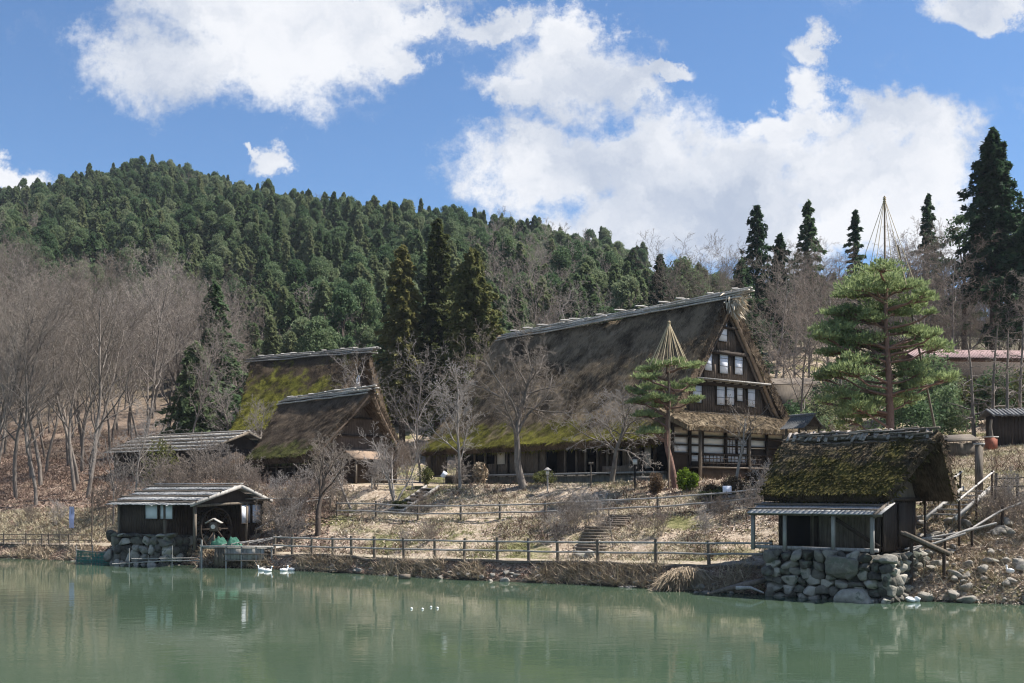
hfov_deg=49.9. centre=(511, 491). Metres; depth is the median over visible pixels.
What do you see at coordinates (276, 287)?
forest conifer
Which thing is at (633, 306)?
forest conifer
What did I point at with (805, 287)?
bare tree
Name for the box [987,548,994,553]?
rock
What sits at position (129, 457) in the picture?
window
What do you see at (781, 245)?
cedar tree
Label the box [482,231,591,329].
bare tree
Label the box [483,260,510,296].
bare forest tree
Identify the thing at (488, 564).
fallen leaves
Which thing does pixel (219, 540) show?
net heap
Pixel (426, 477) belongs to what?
bush
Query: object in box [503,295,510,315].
forest evergreen
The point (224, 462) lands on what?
bare shrub
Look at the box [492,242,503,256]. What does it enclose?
forest evergreen
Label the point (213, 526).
roofed lantern
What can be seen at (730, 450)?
paper window
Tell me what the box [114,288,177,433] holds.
bare tree
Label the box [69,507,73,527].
banner
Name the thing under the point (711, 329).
farmhouse
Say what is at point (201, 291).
bare tree
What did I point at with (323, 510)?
brown brush
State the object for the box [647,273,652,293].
forest evergreen
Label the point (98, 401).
bare tree
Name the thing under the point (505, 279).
forest conifer
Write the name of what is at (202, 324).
bare tree
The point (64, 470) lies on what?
brown brush
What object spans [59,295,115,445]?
bare tree
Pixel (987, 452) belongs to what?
dry grass
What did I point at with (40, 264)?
forest evergreen
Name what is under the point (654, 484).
bush
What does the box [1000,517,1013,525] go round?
rock
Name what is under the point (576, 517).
bare shrub
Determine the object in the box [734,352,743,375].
paper window
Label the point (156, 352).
bare tree
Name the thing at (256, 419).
bare tree
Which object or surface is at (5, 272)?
forest evergreen
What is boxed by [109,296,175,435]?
bare tree
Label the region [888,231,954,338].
bare tree
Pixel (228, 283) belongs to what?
forest evergreen
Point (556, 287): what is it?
forest conifer
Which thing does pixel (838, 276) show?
bare tree
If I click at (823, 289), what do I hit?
bare tree
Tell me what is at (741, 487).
bush
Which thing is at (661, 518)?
bare shrub
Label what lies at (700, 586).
rock
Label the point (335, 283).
forest evergreen
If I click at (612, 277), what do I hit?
forest conifer
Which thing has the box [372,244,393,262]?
forest evergreen
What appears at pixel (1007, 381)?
bare tree
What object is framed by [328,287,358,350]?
forest evergreen
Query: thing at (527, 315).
forest evergreen
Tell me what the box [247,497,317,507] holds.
canopy
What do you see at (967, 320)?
bare tree
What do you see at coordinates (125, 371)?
bare tree
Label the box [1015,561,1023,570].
rock
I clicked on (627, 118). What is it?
sky
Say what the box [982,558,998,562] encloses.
rock
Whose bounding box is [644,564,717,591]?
reed heap
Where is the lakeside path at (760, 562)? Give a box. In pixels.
[0,543,764,564]
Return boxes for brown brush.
[0,421,350,511]
[250,475,778,560]
[728,351,1023,478]
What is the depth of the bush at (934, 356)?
89.44 m
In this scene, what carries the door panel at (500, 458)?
in the farmhouse
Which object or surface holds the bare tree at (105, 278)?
on the ground at (764, 530)
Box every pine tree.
[623,356,705,488]
[807,256,960,429]
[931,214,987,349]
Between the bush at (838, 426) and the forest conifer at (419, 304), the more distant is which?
the forest conifer at (419, 304)
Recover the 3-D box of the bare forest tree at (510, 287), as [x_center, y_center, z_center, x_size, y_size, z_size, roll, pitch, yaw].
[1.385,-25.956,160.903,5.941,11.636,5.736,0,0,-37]
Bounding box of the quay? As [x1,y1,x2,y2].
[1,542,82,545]
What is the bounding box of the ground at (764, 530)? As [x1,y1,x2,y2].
[0,250,1023,604]
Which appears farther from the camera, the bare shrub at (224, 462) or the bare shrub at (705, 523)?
the bare shrub at (224, 462)
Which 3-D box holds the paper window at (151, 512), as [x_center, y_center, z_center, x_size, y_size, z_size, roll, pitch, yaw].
[-21.292,1.166,64.952,1.179,0.945,0.076,0,0,30]
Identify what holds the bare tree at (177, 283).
on the ground at (764, 530)
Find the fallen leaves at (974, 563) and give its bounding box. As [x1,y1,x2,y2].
[881,491,1023,604]
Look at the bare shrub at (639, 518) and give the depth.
55.44 m
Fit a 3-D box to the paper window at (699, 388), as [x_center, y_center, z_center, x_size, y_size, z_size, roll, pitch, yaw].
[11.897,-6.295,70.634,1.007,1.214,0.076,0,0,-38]
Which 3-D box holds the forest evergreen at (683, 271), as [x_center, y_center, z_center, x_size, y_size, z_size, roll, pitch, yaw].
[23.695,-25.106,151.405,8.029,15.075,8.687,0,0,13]
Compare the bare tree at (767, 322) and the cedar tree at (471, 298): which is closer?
the cedar tree at (471, 298)
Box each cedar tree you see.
[154,340,232,433]
[169,280,247,433]
[372,244,444,444]
[408,217,457,428]
[418,247,504,439]
[640,254,675,307]
[716,258,779,374]
[732,205,785,350]
[754,232,815,366]
[788,199,833,329]
[841,209,873,350]
[904,193,957,337]
[929,126,1023,349]
[976,218,1023,347]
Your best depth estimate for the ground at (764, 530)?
63.63 m
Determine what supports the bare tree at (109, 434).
on the ground at (764, 530)
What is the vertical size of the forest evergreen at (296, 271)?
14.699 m
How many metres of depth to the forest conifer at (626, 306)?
139.93 m
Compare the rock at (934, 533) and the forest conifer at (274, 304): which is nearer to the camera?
the rock at (934, 533)
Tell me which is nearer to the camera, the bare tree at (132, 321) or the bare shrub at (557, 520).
the bare shrub at (557, 520)
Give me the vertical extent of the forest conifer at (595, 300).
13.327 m
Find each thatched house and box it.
[229,346,397,439]
[244,385,413,483]
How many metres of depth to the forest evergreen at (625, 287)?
142.92 m
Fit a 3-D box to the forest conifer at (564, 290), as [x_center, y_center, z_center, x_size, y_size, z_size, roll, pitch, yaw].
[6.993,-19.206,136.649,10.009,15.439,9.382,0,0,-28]
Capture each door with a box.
[751,450,764,467]
[898,503,907,546]
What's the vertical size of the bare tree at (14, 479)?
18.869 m
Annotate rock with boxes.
[500,577,509,581]
[574,553,588,558]
[586,549,594,557]
[696,584,704,588]
[916,515,923,519]
[917,520,927,524]
[917,591,933,600]
[926,565,935,569]
[927,560,941,566]
[932,531,943,535]
[943,517,952,523]
[946,569,962,578]
[947,589,959,599]
[950,575,957,580]
[959,583,972,590]
[959,595,975,602]
[961,519,971,527]
[962,560,972,566]
[962,571,969,578]
[977,564,988,572]
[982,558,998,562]
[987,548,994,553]
[989,527,1004,534]
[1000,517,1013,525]
[1000,557,1010,562]
[1002,579,1010,585]
[1005,528,1015,535]
[1007,577,1017,582]
[1012,558,1023,562]
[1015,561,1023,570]
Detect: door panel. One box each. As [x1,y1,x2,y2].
[497,452,504,463]
[644,445,650,467]
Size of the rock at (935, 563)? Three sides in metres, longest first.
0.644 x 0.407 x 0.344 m
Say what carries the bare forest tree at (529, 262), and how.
on the ground at (764, 530)
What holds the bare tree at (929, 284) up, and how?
on the ground at (764, 530)
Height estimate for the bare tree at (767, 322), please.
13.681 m
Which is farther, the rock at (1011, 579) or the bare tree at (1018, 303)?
the bare tree at (1018, 303)
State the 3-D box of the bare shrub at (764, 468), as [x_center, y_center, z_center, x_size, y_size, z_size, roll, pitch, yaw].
[13.117,-0.689,57.111,1.886,2.257,2.209,0,0,-13]
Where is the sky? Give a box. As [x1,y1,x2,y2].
[0,0,1023,319]
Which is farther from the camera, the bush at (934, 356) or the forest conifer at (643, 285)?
the forest conifer at (643, 285)
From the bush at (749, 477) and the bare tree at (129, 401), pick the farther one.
the bare tree at (129, 401)
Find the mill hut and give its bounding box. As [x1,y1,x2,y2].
[747,426,962,603]
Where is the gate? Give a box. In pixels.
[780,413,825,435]
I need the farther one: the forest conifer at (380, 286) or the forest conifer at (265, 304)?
the forest conifer at (380, 286)
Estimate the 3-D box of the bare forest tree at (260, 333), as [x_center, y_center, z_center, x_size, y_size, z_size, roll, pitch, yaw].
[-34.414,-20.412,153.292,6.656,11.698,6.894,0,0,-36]
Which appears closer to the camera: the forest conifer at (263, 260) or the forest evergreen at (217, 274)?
the forest conifer at (263, 260)
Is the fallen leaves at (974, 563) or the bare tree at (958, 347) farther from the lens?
the bare tree at (958, 347)
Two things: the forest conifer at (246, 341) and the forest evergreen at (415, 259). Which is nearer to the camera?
the forest conifer at (246, 341)
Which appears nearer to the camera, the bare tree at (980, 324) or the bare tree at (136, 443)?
the bare tree at (136, 443)
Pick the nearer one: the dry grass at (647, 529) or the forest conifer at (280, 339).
the dry grass at (647, 529)
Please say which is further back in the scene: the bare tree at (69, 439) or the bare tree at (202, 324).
the bare tree at (202, 324)
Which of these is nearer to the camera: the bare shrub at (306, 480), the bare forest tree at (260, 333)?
the bare shrub at (306, 480)
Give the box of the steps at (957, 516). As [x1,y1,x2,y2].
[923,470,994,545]
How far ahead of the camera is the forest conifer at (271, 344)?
130.54 m
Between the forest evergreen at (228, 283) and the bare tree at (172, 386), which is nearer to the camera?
the bare tree at (172, 386)
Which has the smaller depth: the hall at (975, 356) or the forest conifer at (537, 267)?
the hall at (975, 356)
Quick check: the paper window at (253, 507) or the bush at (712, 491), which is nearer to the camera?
the bush at (712, 491)
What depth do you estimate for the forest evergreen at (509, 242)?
192.44 m
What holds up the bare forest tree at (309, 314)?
on the ground at (764, 530)
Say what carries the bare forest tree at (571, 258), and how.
on the ground at (764, 530)
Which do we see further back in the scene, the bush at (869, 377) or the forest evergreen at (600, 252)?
the forest evergreen at (600, 252)
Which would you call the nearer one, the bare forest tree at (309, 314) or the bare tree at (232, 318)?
the bare tree at (232, 318)
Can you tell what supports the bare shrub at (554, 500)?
on the ground at (764, 530)
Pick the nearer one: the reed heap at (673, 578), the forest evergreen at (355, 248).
the reed heap at (673, 578)
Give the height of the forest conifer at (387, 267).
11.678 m
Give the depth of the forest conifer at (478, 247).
180.13 m
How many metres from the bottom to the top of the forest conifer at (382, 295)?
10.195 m
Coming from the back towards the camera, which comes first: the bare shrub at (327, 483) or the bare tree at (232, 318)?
the bare tree at (232, 318)
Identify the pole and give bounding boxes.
[91,491,92,534]
[897,245,935,431]
[904,532,965,549]
[921,522,996,538]
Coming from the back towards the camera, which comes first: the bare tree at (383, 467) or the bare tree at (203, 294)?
the bare tree at (203, 294)
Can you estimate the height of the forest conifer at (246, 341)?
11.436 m
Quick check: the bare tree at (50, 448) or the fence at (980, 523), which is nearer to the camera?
the fence at (980, 523)
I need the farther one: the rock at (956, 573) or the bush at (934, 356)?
the bush at (934, 356)
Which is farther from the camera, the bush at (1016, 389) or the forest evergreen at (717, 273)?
the forest evergreen at (717, 273)
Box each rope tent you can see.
[650,320,687,487]
[858,196,916,365]
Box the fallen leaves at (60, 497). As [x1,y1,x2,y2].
[0,455,330,551]
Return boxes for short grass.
[397,514,762,564]
[428,444,1023,518]
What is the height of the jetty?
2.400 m
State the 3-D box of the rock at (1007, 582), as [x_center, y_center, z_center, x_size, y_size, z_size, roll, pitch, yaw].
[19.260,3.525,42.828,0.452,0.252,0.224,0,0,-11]
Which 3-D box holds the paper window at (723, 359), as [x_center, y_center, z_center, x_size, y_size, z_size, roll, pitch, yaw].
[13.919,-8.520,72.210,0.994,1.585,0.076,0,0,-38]
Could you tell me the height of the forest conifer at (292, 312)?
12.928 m
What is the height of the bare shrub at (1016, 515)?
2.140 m
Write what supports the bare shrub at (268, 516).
on the ground at (764, 530)
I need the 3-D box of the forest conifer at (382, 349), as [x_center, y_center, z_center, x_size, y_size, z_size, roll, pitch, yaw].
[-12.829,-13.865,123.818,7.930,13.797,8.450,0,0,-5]
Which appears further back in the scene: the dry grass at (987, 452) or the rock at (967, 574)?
the dry grass at (987, 452)
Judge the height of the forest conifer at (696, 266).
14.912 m
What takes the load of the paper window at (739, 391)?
in the farmhouse
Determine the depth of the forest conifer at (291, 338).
126.08 m
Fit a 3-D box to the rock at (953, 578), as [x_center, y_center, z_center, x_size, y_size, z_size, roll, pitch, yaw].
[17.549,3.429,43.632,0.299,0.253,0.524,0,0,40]
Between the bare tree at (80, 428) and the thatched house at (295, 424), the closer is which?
the thatched house at (295, 424)
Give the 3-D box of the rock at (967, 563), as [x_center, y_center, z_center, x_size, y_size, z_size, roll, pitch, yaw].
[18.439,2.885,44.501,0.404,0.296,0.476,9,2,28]
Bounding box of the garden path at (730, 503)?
[330,492,1023,518]
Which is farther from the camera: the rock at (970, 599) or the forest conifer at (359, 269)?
the forest conifer at (359, 269)
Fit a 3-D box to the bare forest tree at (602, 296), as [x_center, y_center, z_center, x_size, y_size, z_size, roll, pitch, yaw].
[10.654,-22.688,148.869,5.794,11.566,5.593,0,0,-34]
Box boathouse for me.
[103,483,272,565]
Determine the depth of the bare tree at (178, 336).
131.59 m
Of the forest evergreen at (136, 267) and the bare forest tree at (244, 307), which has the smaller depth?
the bare forest tree at (244, 307)
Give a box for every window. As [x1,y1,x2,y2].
[124,456,131,471]
[144,505,158,519]
[159,505,173,519]
[240,504,250,523]
[251,504,261,523]
[355,374,360,387]
[692,385,702,403]
[704,353,713,371]
[716,386,726,405]
[718,322,727,342]
[719,350,728,374]
[725,387,734,405]
[727,439,736,453]
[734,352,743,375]
[736,388,743,401]
[737,440,746,453]
[747,389,755,407]
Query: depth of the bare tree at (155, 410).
144.98 m
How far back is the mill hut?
45.04 m
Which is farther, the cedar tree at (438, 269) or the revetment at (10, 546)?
the cedar tree at (438, 269)
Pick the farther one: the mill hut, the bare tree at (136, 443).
the bare tree at (136, 443)
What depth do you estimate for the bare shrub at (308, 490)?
66.83 m
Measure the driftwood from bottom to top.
0.716 m
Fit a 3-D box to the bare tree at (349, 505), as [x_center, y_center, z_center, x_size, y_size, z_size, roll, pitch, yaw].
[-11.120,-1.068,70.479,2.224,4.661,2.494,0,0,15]
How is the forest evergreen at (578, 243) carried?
on the ground at (764, 530)
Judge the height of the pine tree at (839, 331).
12.379 m
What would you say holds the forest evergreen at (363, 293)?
on the ground at (764, 530)
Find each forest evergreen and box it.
[0,256,11,290]
[11,239,40,292]
[29,258,51,310]
[30,246,55,291]
[32,260,72,310]
[69,260,96,292]
[82,263,104,293]
[123,258,142,292]
[153,257,172,275]
[195,253,226,287]
[202,262,222,286]
[223,279,237,301]
[225,282,243,304]
[258,261,285,286]
[281,316,310,344]
[285,259,305,286]
[304,256,329,290]
[308,278,327,300]
[319,256,332,267]
[323,302,348,333]
[326,268,339,282]
[327,277,346,292]
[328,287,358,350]
[336,281,350,291]
[339,277,384,347]
[340,251,374,285]
[344,245,365,277]
[350,303,378,335]
[358,328,377,346]
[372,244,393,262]
[374,271,388,285]
[410,253,419,271]
[412,280,419,292]
[456,251,464,260]
[487,256,497,275]
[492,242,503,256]
[494,235,516,287]
[500,267,512,278]
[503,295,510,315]
[507,271,530,295]
[510,244,540,270]
[524,305,530,321]
[534,272,561,292]
[547,245,573,281]
[565,239,588,257]
[565,244,585,274]
[575,255,603,295]
[592,269,608,299]
[594,247,604,263]
[600,251,620,273]
[605,249,623,273]
[606,275,648,311]
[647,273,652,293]
[666,256,709,300]
[709,274,723,292]
[714,271,730,289]
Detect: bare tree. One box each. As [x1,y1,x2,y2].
[0,210,17,303]
[0,241,12,286]
[0,243,38,310]
[0,244,95,434]
[0,247,81,477]
[0,249,107,485]
[0,260,91,498]
[0,270,52,416]
[0,282,25,359]
[0,284,51,459]
[0,290,88,504]
[0,294,43,453]
[0,314,78,440]
[1,225,44,309]
[1,315,45,465]
[3,261,102,484]
[4,265,49,322]
[5,311,50,436]
[6,242,42,287]
[10,240,56,296]
[13,265,118,464]
[18,272,131,490]
[23,343,50,457]
[33,299,98,470]
[33,331,74,437]
[37,264,104,415]
[38,317,79,432]
[44,254,90,300]
[44,276,101,412]
[44,279,73,398]
[48,254,77,301]
[49,291,90,423]
[50,251,168,498]
[52,280,142,454]
[56,321,84,430]
[57,294,142,471]
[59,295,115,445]
[60,266,139,428]
[60,286,141,454]
[61,305,127,447]
[68,251,129,327]
[72,295,180,474]
[78,286,114,394]
[78,290,171,441]
[78,421,125,524]
[90,263,121,300]
[92,249,202,434]
[96,276,131,321]
[101,248,142,297]
[101,270,136,314]
[104,293,152,437]
[104,302,140,409]
[106,308,159,439]
[107,396,188,494]
[109,281,143,378]
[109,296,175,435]
[111,262,192,392]
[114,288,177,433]
[118,287,150,386]
[119,276,155,322]
[121,270,202,430]
[133,237,186,301]
[135,269,225,429]
[137,284,207,425]
[139,301,194,411]
[140,273,182,383]
[143,272,183,376]
[147,259,182,294]
[149,306,178,395]
[151,298,185,418]
[158,283,255,389]
[159,272,190,298]
[159,283,197,426]
[165,266,201,303]
[168,278,240,341]
[168,283,246,385]
[171,305,252,432]
[172,276,210,374]
[177,280,257,407]
[183,291,255,356]
[186,355,243,431]
[190,280,259,364]
[197,315,263,394]
[214,264,265,334]
[241,394,276,443]
[300,429,363,536]
[320,440,351,508]
[328,342,404,416]
[358,421,429,501]
[380,332,463,481]
[412,357,489,487]
[436,318,495,408]
[442,326,583,488]
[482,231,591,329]
[511,281,612,329]
[551,378,679,482]
[594,492,619,546]
[625,229,765,326]
[707,248,789,314]
[710,394,772,482]
[744,247,834,377]
[745,241,811,374]
[745,259,789,338]
[750,252,827,377]
[753,275,820,377]
[756,277,857,413]
[765,241,841,348]
[766,235,860,377]
[774,246,837,359]
[775,255,879,379]
[788,269,906,425]
[796,254,841,346]
[806,245,863,348]
[847,218,975,362]
[855,255,935,391]
[857,220,987,349]
[858,251,926,365]
[862,217,948,338]
[877,235,995,346]
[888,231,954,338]
[892,219,961,340]
[892,250,956,347]
[897,275,983,348]
[912,248,1003,349]
[914,230,1018,349]
[931,272,989,349]
[938,277,983,346]
[942,337,993,442]
[945,281,1020,349]
[953,250,1018,349]
[956,278,1001,349]
[958,268,1013,349]
[965,322,1015,432]
[966,313,1023,350]
[982,272,1023,349]
[986,326,1023,408]
[987,322,1023,408]
[991,270,1023,349]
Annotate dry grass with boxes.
[0,505,234,545]
[233,476,778,560]
[950,441,1023,492]
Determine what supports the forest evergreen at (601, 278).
on the ground at (764, 530)
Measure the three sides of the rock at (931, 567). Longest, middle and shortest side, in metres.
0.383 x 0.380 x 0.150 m
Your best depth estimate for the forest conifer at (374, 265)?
195.91 m
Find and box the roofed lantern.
[205,518,222,545]
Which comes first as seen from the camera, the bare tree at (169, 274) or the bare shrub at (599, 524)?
the bare shrub at (599, 524)
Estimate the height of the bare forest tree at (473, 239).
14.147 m
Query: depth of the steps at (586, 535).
55.88 m
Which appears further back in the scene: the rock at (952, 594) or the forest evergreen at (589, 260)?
the forest evergreen at (589, 260)
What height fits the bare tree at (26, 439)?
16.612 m
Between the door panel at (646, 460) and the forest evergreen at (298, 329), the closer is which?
the door panel at (646, 460)
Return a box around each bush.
[137,438,178,486]
[392,500,406,507]
[417,466,434,485]
[472,462,488,483]
[532,470,557,483]
[649,472,664,494]
[676,467,699,491]
[698,488,723,497]
[703,484,721,491]
[722,476,748,485]
[731,484,748,493]
[744,470,761,485]
[783,399,819,417]
[791,393,841,430]
[795,409,838,436]
[806,377,857,422]
[823,419,862,435]
[847,369,909,430]
[879,389,947,431]
[898,347,965,404]
[926,383,978,434]
[951,375,1010,423]
[964,364,1023,419]
[1004,368,1023,407]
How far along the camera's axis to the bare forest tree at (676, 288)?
145.58 m
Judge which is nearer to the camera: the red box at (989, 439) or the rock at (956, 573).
the rock at (956, 573)
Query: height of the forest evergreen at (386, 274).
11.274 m
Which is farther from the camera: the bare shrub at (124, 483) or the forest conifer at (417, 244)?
the forest conifer at (417, 244)
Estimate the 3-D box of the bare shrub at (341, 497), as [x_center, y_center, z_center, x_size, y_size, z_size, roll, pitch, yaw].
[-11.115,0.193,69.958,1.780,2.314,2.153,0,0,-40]
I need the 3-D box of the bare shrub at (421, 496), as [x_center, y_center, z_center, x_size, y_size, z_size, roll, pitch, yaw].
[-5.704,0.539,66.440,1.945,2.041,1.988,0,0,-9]
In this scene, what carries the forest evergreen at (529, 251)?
on the ground at (764, 530)
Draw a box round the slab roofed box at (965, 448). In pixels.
[943,434,979,455]
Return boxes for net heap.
[210,536,226,545]
[226,537,242,545]
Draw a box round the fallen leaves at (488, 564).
[0,544,766,593]
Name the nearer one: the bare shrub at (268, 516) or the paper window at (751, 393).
the bare shrub at (268, 516)
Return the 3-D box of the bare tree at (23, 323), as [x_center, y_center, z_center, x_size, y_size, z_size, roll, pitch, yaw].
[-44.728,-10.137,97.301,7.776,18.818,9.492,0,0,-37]
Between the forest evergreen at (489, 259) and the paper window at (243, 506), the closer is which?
the paper window at (243, 506)
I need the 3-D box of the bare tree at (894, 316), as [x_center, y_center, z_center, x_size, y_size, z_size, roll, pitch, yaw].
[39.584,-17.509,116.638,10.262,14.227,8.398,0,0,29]
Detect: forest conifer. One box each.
[100,278,121,327]
[194,278,208,326]
[230,289,254,327]
[231,319,262,396]
[239,269,253,286]
[239,279,246,290]
[241,322,261,397]
[242,294,276,325]
[245,284,260,306]
[249,277,256,286]
[250,295,276,339]
[254,247,268,279]
[254,278,267,294]
[259,315,280,354]
[262,268,272,292]
[264,291,274,303]
[270,285,291,317]
[271,281,280,293]
[272,286,288,338]
[276,298,303,342]
[277,335,282,351]
[279,331,301,353]
[287,282,300,300]
[296,287,311,318]
[297,275,311,297]
[309,279,332,319]
[343,339,355,349]
[347,262,364,289]
[361,269,379,298]
[365,255,382,283]
[371,321,414,424]
[374,270,386,300]
[376,294,389,318]
[379,290,386,301]
[382,257,388,267]
[382,260,391,271]
[408,231,427,256]
[412,264,425,280]
[414,269,426,301]
[415,252,427,271]
[415,293,425,312]
[445,238,461,274]
[474,242,492,281]
[481,245,491,267]
[487,279,514,333]
[492,275,509,291]
[497,271,510,302]
[506,285,525,331]
[512,241,525,275]
[519,254,533,281]
[522,280,534,308]
[526,278,557,325]
[532,262,540,283]
[535,276,552,296]
[540,263,549,275]
[550,277,579,328]
[553,283,560,302]
[573,273,581,289]
[577,287,588,317]
[578,262,598,291]
[579,294,606,317]
[581,274,606,304]
[587,249,604,291]
[601,263,622,301]
[605,270,619,306]
[621,261,635,277]
[622,247,644,270]
[623,301,632,309]
[626,303,643,317]
[632,267,640,277]
[633,275,648,305]
[642,268,649,284]
[689,262,711,298]
[701,268,709,288]
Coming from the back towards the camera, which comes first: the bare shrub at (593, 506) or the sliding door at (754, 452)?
the sliding door at (754, 452)
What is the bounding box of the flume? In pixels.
[900,531,950,590]
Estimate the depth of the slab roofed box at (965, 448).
70.33 m
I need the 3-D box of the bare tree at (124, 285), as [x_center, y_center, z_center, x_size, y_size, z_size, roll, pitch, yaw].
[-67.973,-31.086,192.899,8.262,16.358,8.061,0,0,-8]
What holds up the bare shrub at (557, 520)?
on the ground at (764, 530)
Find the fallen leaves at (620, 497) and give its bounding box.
[249,477,778,560]
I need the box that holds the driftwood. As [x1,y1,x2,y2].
[707,578,765,594]
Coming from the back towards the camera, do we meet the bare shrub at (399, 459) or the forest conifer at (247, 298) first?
the forest conifer at (247, 298)
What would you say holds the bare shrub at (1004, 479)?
on the ground at (764, 530)
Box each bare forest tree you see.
[94,249,118,277]
[116,240,150,283]
[227,288,264,339]
[248,307,273,340]
[294,284,317,319]
[332,311,366,348]
[462,232,485,248]
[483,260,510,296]
[485,237,506,276]
[498,276,525,299]
[504,252,519,290]
[514,312,557,328]
[516,251,546,283]
[525,237,547,264]
[531,246,557,274]
[536,267,566,281]
[555,240,586,278]
[582,242,606,271]
[586,282,612,306]
[618,294,648,311]
[645,274,690,300]
[717,259,731,290]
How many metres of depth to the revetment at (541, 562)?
53.45 m
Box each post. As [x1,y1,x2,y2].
[544,467,550,491]
[588,462,593,487]
[632,456,637,489]
[973,443,984,493]
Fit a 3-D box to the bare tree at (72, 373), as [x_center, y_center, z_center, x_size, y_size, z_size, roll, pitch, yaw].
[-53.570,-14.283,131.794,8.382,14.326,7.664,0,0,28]
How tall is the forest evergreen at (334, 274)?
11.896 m
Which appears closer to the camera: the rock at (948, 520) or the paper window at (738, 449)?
the rock at (948, 520)
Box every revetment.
[0,544,93,548]
[269,554,759,570]
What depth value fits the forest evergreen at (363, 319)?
145.89 m
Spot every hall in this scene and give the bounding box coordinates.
[772,378,820,410]
[892,349,1023,418]
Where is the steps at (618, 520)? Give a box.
[600,515,631,525]
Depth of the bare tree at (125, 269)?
200.88 m
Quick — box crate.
[399,574,410,578]
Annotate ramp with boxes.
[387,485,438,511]
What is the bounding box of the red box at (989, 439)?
[983,419,998,449]
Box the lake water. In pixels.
[0,558,1023,682]
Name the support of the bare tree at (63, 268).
on the ground at (764, 530)
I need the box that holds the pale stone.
[907,598,914,601]
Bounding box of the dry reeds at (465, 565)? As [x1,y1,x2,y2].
[1,533,765,593]
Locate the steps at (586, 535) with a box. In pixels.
[575,526,612,553]
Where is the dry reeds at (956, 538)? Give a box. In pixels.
[900,494,1023,604]
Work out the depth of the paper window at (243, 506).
66.76 m
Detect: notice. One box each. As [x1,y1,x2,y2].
[440,471,447,477]
[723,486,731,502]
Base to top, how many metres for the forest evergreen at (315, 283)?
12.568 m
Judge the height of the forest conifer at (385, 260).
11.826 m
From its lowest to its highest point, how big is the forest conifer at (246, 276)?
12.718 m
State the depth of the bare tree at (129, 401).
115.02 m
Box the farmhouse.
[421,287,817,483]
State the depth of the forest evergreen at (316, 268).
180.79 m
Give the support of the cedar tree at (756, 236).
on the ground at (764, 530)
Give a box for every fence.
[0,532,92,545]
[76,546,112,562]
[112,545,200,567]
[255,496,331,542]
[273,534,772,564]
[336,487,758,519]
[371,477,412,489]
[917,502,1020,556]
[993,473,1023,499]
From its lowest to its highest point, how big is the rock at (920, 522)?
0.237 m
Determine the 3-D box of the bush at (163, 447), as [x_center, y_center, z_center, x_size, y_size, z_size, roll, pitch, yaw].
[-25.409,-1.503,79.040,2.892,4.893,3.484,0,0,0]
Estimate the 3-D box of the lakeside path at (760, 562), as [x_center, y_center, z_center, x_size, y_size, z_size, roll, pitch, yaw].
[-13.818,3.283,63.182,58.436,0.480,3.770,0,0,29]
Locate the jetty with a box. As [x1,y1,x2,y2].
[200,540,282,567]
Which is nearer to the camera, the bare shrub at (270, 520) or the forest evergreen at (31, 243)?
the bare shrub at (270, 520)
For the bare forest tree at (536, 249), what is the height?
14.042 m
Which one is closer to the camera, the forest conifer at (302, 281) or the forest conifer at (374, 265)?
the forest conifer at (302, 281)
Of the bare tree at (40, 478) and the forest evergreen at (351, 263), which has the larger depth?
the forest evergreen at (351, 263)
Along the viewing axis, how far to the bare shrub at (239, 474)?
77.95 m
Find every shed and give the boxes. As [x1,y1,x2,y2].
[104,430,260,478]
[978,408,1023,445]
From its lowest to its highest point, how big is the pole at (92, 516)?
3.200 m
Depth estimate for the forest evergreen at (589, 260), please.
169.29 m
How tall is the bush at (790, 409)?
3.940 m
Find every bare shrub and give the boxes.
[20,501,41,522]
[45,498,70,524]
[84,475,125,515]
[100,462,139,498]
[121,432,187,494]
[128,478,165,494]
[135,454,202,494]
[157,454,209,494]
[163,431,220,484]
[186,434,241,484]
[210,456,248,484]
[220,452,266,488]
[240,464,272,497]
[253,482,308,539]
[259,469,303,510]
[259,488,279,525]
[265,497,314,548]
[269,471,333,529]
[291,464,321,498]
[311,470,346,504]
[322,480,350,509]
[361,451,388,489]
[380,432,425,483]
[389,440,412,474]
[396,529,413,547]
[402,486,433,514]
[418,515,439,541]
[442,455,470,484]
[534,508,556,527]
[539,506,573,539]
[550,493,579,526]
[554,486,590,533]
[567,487,608,527]
[589,506,617,531]
[625,508,650,532]
[644,504,670,535]
[692,506,714,535]
[705,491,736,522]
[735,474,764,509]
[744,458,772,496]
[829,423,860,434]
[964,483,1000,523]
[976,480,1023,524]
[984,466,1023,516]
[991,465,1019,494]
[1004,497,1023,530]
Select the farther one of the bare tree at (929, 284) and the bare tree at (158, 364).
the bare tree at (158, 364)
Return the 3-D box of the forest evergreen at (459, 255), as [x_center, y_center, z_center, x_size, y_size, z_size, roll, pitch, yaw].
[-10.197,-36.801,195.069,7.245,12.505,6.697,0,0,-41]

